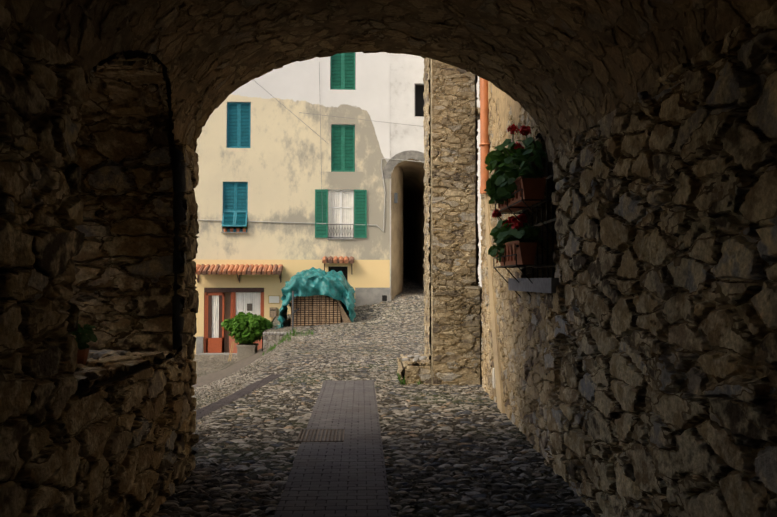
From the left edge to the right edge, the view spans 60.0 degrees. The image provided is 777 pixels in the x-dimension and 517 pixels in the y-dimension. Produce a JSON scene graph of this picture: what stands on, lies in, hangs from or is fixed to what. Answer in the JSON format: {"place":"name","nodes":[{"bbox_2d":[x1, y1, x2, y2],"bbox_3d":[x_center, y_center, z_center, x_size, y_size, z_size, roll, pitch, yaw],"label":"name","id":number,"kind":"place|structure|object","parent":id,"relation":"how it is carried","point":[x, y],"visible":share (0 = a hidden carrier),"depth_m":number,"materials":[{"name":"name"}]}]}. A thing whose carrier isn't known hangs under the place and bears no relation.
{"place":"outdoors","nodes":[
{"label":"outdoors","id":0,"kind":"place"},
{"bbox_2d":[192,348,268,388],"bbox_3d":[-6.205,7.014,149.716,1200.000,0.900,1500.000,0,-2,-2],"label":"ground","id":1,"kind":"structure","parent":0,"point":[221,374],"depth_m":14.36,"materials":[{"name":"stone"}]},
{"bbox_2d":[262,314,303,351],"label":"terrace retaining wall","id":2,"kind":"structure","parent":1,"relation":"on","point":[272,335],"depth_m":20.46,"materials":[{"name":"grey stone"}]},
{"bbox_2d":[292,291,298,330],"bbox_3d":[-2.856,1.655,21.677,0.059,1.437,2.222,0,-2,4],"label":"post","id":3,"kind":"object","parent":2,"relation":"on","point":[296,310],"visible":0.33,"depth_m":20.58,"materials":[{"name":"grey metal"}]},
{"bbox_2d":[193,52,389,353],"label":"building facade","id":4,"kind":"structure","parent":1,"relation":"on","point":[276,166],"depth_m":23.68,"materials":[{"name":"beige paint"}]},
{"bbox_2d":[196,337,202,353],"bbox_3d":[-6.554,3.161,23.340,0.236,0.900,0.028,0,-2,-2],"label":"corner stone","id":5,"kind":"object","parent":4,"relation":"attached to","point":[199,345],"visible":0.64,"depth_m":23.33,"materials":[{"name":"grey stone"}]},
{"bbox_2d":[204,288,263,352],"bbox_3d":[-5.401,2.341,23.920,2.118,2.617,1.020,0,-2,-2],"label":"shop front","id":6,"kind":"object","parent":4,"relation":"attached to","point":[246,300],"visible":0.5,"depth_m":23.47,"materials":[{"name":"brown wood"}]},
{"bbox_2d":[221,227,247,232],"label":"window flower pots","id":7,"kind":"object","parent":4,"relation":"attached to","point":[231,230],"depth_m":23.46,"materials":[{"name":"ceramic"}]},
{"bbox_2d":[222,182,247,231],"bbox_3d":[-5.373,-1.811,23.561,0.878,1.774,0.346,0,-2,-2],"label":"window","id":8,"kind":"structure","parent":4,"relation":"on","point":[235,204],"depth_m":23.65,"materials":[{"name":"blue wood"}]},
{"bbox_2d":[227,103,250,147],"bbox_3d":[-5.277,-4.694,23.783,0.845,1.639,0.095,0,-2,-2],"label":"window","id":9,"kind":"structure","parent":4,"relation":"attached to","point":[238,125],"depth_m":23.75,"materials":[{"name":"blue wood"}]},
{"bbox_2d":[195,264,282,282],"bbox_3d":[-5.183,0.506,23.189,3.030,0.645,0.677,0,-2,-2],"label":"shop awning","id":10,"kind":"object","parent":4,"relation":"attached to","point":[218,269],"visible":0.98,"depth_m":23.07,"materials":[{"name":"tile"}]},
{"bbox_2d":[270,307,276,316],"bbox_3d":[-4.021,1.879,23.452,0.236,0.338,0.094,0,-2,-2],"label":"letter box","id":11,"kind":"object","parent":4,"relation":"attached to","point":[273,311],"visible":0.93,"depth_m":23.41,"materials":[{"name":"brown wood"}]},
{"bbox_2d":[268,295,279,303],"bbox_3d":[-3.988,1.433,23.504,0.405,0.287,0.023,0,-2,-2],"label":"wall sign","id":12,"kind":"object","parent":4,"relation":"attached to","point":[273,299],"depth_m":23.49,"materials":[{"name":"white metal"}]},
{"bbox_2d":[198,158,423,230],"bbox_3d":[-2.552,-2.250,23.637,8.177,2.605,0.088,0,-2,-2],"label":"facade conduit","id":13,"kind":"object","parent":4,"relation":"attached to","point":[395,197],"visible":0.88,"depth_m":23.70,"materials":[{"name":"grey metal"}]},
{"bbox_2d":[322,256,353,273],"bbox_3d":[-1.755,0.238,23.508,1.122,0.648,0.344,0,-2,-2],"label":"awning","id":14,"kind":"object","parent":4,"relation":"attached to","point":[336,259],"visible":0.9,"depth_m":23.40,"materials":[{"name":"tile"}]},
{"bbox_2d":[328,266,347,281],"bbox_3d":[-1.779,0.476,23.677,0.736,0.791,0.140,0,-2,-2],"label":"cellar window","id":15,"kind":"structure","parent":4,"relation":"on","point":[344,270],"depth_m":23.74,"materials":[{"name":"black glass"}]},
{"bbox_2d":[255,66,422,224],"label":"overhead cables","id":16,"kind":"object","parent":4,"relation":"attached to","point":[320,125],"visible":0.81,"depth_m":23.68,"materials":[{"name":"grey plastic"}]},
{"bbox_2d":[315,189,366,239],"bbox_3d":[-1.678,-1.552,23.743,1.817,1.773,0.174,0,-2,-2],"label":"open window","id":17,"kind":"structure","parent":4,"relation":"attached to","point":[340,206],"depth_m":23.72,"materials":[{"name":"green wood"}]},
{"bbox_2d":[328,224,353,237],"bbox_3d":[-1.674,-0.962,23.637,0.918,0.488,0.016,0,-2,-2],"label":"balcony railing","id":18,"kind":"object","parent":17,"relation":"attached to","point":[339,232],"visible":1,"depth_m":23.63,"materials":[{"name":"grey metal"}]},
{"bbox_2d":[331,125,354,171],"bbox_3d":[-1.614,-3.904,23.907,0.845,1.689,0.095,0,-2,-2],"label":"window","id":19,"kind":"structure","parent":4,"relation":"attached to","point":[342,148],"depth_m":23.87,"materials":[{"name":"green wood"}]},
{"bbox_2d":[330,52,355,89],"bbox_3d":[-1.622,-6.825,24.000,0.895,1.689,0.095,0,-2,-2],"label":"window","id":20,"kind":"structure","parent":4,"relation":"attached to","point":[342,71],"depth_m":23.96,"materials":[{"name":"green wood"}]},
{"bbox_2d":[355,288,389,306],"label":"stone plinth","id":21,"kind":"structure","parent":4,"relation":"attached to","point":[366,296],"depth_m":23.62,"materials":[{"name":"grey"}]},
{"bbox_2d":[390,53,423,300],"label":"white house","id":22,"kind":"structure","parent":1,"relation":"on","point":[406,89],"depth_m":23.94,"materials":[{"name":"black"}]},
{"bbox_2d":[382,150,424,178],"bbox_3d":[0.815,-3.328,23.844,2.089,1.007,0.001,0,-2,-2],"label":"arch surround","id":23,"kind":"object","parent":22,"relation":"attached to","point":[390,165],"visible":0.65,"depth_m":23.84,"materials":[{"name":"beige stone"}]},
{"bbox_2d":[391,159,424,299],"bbox_3d":[0.527,-1.101,30.841,1.671,8.500,14.100,0,-2,-2],"label":"passage","id":24,"kind":"object","parent":1,"relation":"on","point":[407,223],"visible":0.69,"depth_m":27.38,"materials":[{"name":"black"}]},
{"bbox_2d":[423,58,482,384],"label":"stone pier","id":25,"kind":"structure","parent":1,"relation":"on","point":[452,323],"depth_m":10.76,"materials":[{"name":"beige stone"}]},
{"bbox_2d":[476,76,482,346],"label":"house","id":26,"kind":"structure","parent":1,"relation":"on","point":[479,209],"depth_m":14.32,"materials":[{"name":"white paint"}]},
{"bbox_2d":[521,133,540,277],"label":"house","id":27,"kind":"structure","parent":1,"relation":"on","point":[524,269],"depth_m":8.84,"materials":[{"name":"stone"}]},
{"bbox_2d":[152,273,594,516],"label":"cobblestone street","id":28,"kind":"structure","parent":0,"point":[428,450],"depth_m":6.86,"materials":[{"name":"grey stone"}]},
{"bbox_2d":[0,4,198,516],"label":"tunnel wall","id":29,"kind":"structure","parent":28,"relation":"on","point":[87,224],"depth_m":3.92,"materials":[{"name":"brown stone"}]},
{"bbox_2d":[69,320,97,364],"bbox_3d":[-1.994,0.537,4.319,0.218,0.285,0.233,0,-2,-2],"label":"potted plant","id":30,"kind":"object","parent":29,"relation":"on","point":[82,339],"visible":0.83,"depth_m":4.30,"materials":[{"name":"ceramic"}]},
{"bbox_2d":[74,50,186,398],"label":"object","id":31,"kind":"structure","parent":29,"relation":"attached to","point":[179,186],"depth_m":5.54,"materials":[{"name":"stone"}]},
{"bbox_2d":[0,0,776,163],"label":"tunnel vault","id":32,"kind":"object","parent":29,"relation":"on","point":[562,73],"visible":1,"depth_m":4.82,"materials":[{"name":"brown stone"}]},
{"bbox_2d":[198,353,236,354],"bbox_3d":[-5.374,3.442,23.220,2.278,0.330,0.550,0,-2,-2],"label":"shop step","id":33,"kind":"object","parent":28,"relation":"on","point":[217,354],"visible":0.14,"depth_m":22.96,"materials":[{"name":"grey stone"}]},
{"bbox_2d":[229,336,238,352],"bbox_3d":[-5.161,2.955,23.319,0.720,0.716,0.120,0,-2,-2],"label":"panel","id":34,"kind":"object","parent":33,"relation":"on","point":[234,348],"visible":0.14,"depth_m":23.31,"materials":[{"name":"wood"}]},
{"bbox_2d":[236,343,257,360],"bbox_3d":[-4.531,3.011,21.620,0.608,0.530,0.607,0,-2,-2],"label":"concrete planter","id":35,"kind":"object","parent":28,"relation":"on","point":[245,350],"visible":0.79,"depth_m":21.34,"materials":[{"name":"grey concrete"}]},
{"bbox_2d":[221,312,273,343],"bbox_3d":[-4.514,2.242,21.543,1.683,1.060,1.284,0,-2,-2],"label":"planter bush","id":36,"kind":"object","parent":35,"relation":"on","point":[247,328],"visible":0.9,"depth_m":21.20,"materials":[{"name":"green plant"}]},
{"bbox_2d":[291,295,341,326],"bbox_3d":[-2.351,1.701,22.124,1.573,1.315,1.297,0,-2,-2],"label":"brick stack","id":37,"kind":"object","parent":28,"relation":"on","point":[317,310],"visible":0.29,"depth_m":21.49,"materials":[{"name":"brown brick"}]},
{"bbox_2d":[275,267,355,328],"bbox_3d":[-2.355,1.256,22.119,2.587,1.974,2.017,0,-2,-2],"label":"tarpaulin","id":38,"kind":"object","parent":37,"relation":"on","point":[313,281],"visible":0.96,"depth_m":21.38,"materials":[{"name":"teal plastic"}]},
{"bbox_2d":[296,429,344,442],"bbox_3d":[-0.707,1.881,7.093,0.480,0.044,0.540,0,-2,-2],"label":"drain grate","id":39,"kind":"object","parent":28,"relation":"on","point":[320,437],"visible":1,"depth_m":7.08,"materials":[{"name":"black metal"}]},
{"bbox_2d":[259,328,422,384],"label":"grass tufts","id":40,"kind":"object","parent":28,"relation":"on","point":[401,380],"visible":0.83,"depth_m":18.30,"materials":[{"name":"green plant"}]},
{"bbox_2d":[334,299,350,322],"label":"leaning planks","id":41,"kind":"object","parent":28,"relation":"on","point":[344,317],"visible":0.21,"depth_m":21.50,"materials":[{"name":"brown wood"}]},
{"bbox_2d":[397,354,430,384],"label":"stone block","id":42,"kind":"structure","parent":28,"relation":"on","point":[416,368],"depth_m":10.70,"materials":[{"name":"beige stone"}]},
{"bbox_2d":[480,81,557,458],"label":"house wall","id":43,"kind":"structure","parent":28,"relation":"on","point":[523,342],"depth_m":7.43,"materials":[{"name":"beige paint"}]},
{"bbox_2d":[475,77,479,119],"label":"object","id":44,"kind":"structure","parent":43,"relation":"attached to","point":[477,112],"depth_m":10.72,"materials":[{"name":"white paint"}]},
{"bbox_2d":[479,77,489,193],"bbox_3d":[1.395,-3.079,9.711,0.164,4.300,0.152,0,-2,-2],"label":"drainpipe","id":45,"kind":"object","parent":43,"relation":"attached to","point":[484,145],"visible":0.52,"depth_m":9.62,"materials":[{"name":"orange metal"}]},
{"bbox_2d":[484,194,504,412],"bbox_3d":[1.452,0.477,9.069,0.112,2.950,1.405,0,-2,0],"label":"pipe","id":46,"kind":"object","parent":43,"relation":"attached to","point":[497,368],"visible":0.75,"depth_m":9.01,"materials":[{"name":"metal"}]},
{"bbox_2d":[493,368,495,387],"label":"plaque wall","id":47,"kind":"structure","parent":43,"relation":"attached to","point":[494,384],"depth_m":8.96,"materials":[{"name":"white"}]},
{"bbox_2d":[493,149,558,297],"bbox_3d":[1.369,-0.350,6.572,0.394,1.690,1.567,0,-2,-2],"label":"rack","id":48,"kind":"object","parent":43,"relation":"attached to","point":[542,223],"depth_m":6.61,"materials":[{"name":"black metal"}]},
{"bbox_2d":[484,131,545,203],"bbox_3d":[1.226,-0.937,6.669,0.476,0.752,1.183,0,-2,-2],"label":"geranium plant","id":49,"kind":"object","parent":48,"relation":"on","point":[509,165],"visible":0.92,"depth_m":6.46,"materials":[{"name":"green plant"}]},
{"bbox_2d":[507,124,530,148],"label":"flowers","id":50,"kind":"object","parent":49,"relation":"on","point":[522,129],"visible":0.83,"depth_m":6.70,"materials":[{"name":"red plant"}]},
{"bbox_2d":[496,240,537,265],"bbox_3d":[1.294,-0.040,6.816,0.258,0.229,0.980,0,-2,-2],"label":"geranium box","id":51,"kind":"object","parent":48,"relation":"on","point":[525,252],"visible":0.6,"depth_m":6.35,"materials":[{"name":"ceramic"}]},
{"bbox_2d":[488,216,542,261],"bbox_3d":[1.258,-0.223,6.809,0.399,0.500,1.128,0,-2,-2],"label":"geranium plant","id":52,"kind":"object","parent":51,"relation":"in","point":[501,233],"visible":0.85,"depth_m":6.69,"materials":[{"name":"green plant"}]},
{"bbox_2d":[492,209,527,228],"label":"flowers","id":53,"kind":"object","parent":52,"relation":"on","point":[515,222],"visible":0.88,"depth_m":6.69,"materials":[{"name":"red plant"}]},
{"bbox_2d":[498,176,546,212],"bbox_3d":[1.296,-0.620,6.659,0.246,0.218,1.130,0,-2,-2],"label":"geranium box","id":54,"kind":"object","parent":48,"relation":"attached to","point":[533,188],"visible":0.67,"depth_m":6.10,"materials":[{"name":"ceramic"}]},
{"bbox_2d":[508,278,560,292],"bbox_3d":[1.597,0.254,6.483,0.530,0.130,1.650,0,-2,-2],"label":"window sill slab","id":55,"kind":"structure","parent":43,"relation":"attached to","point":[544,285],"depth_m":6.19,"materials":[{"name":"grey stone"}]},
{"bbox_2d":[544,1,776,516],"label":"tunnel wall","id":56,"kind":"structure","parent":0,"point":[660,355],"depth_m":3.58,"materials":[{"name":"brown stone"}]}
]}

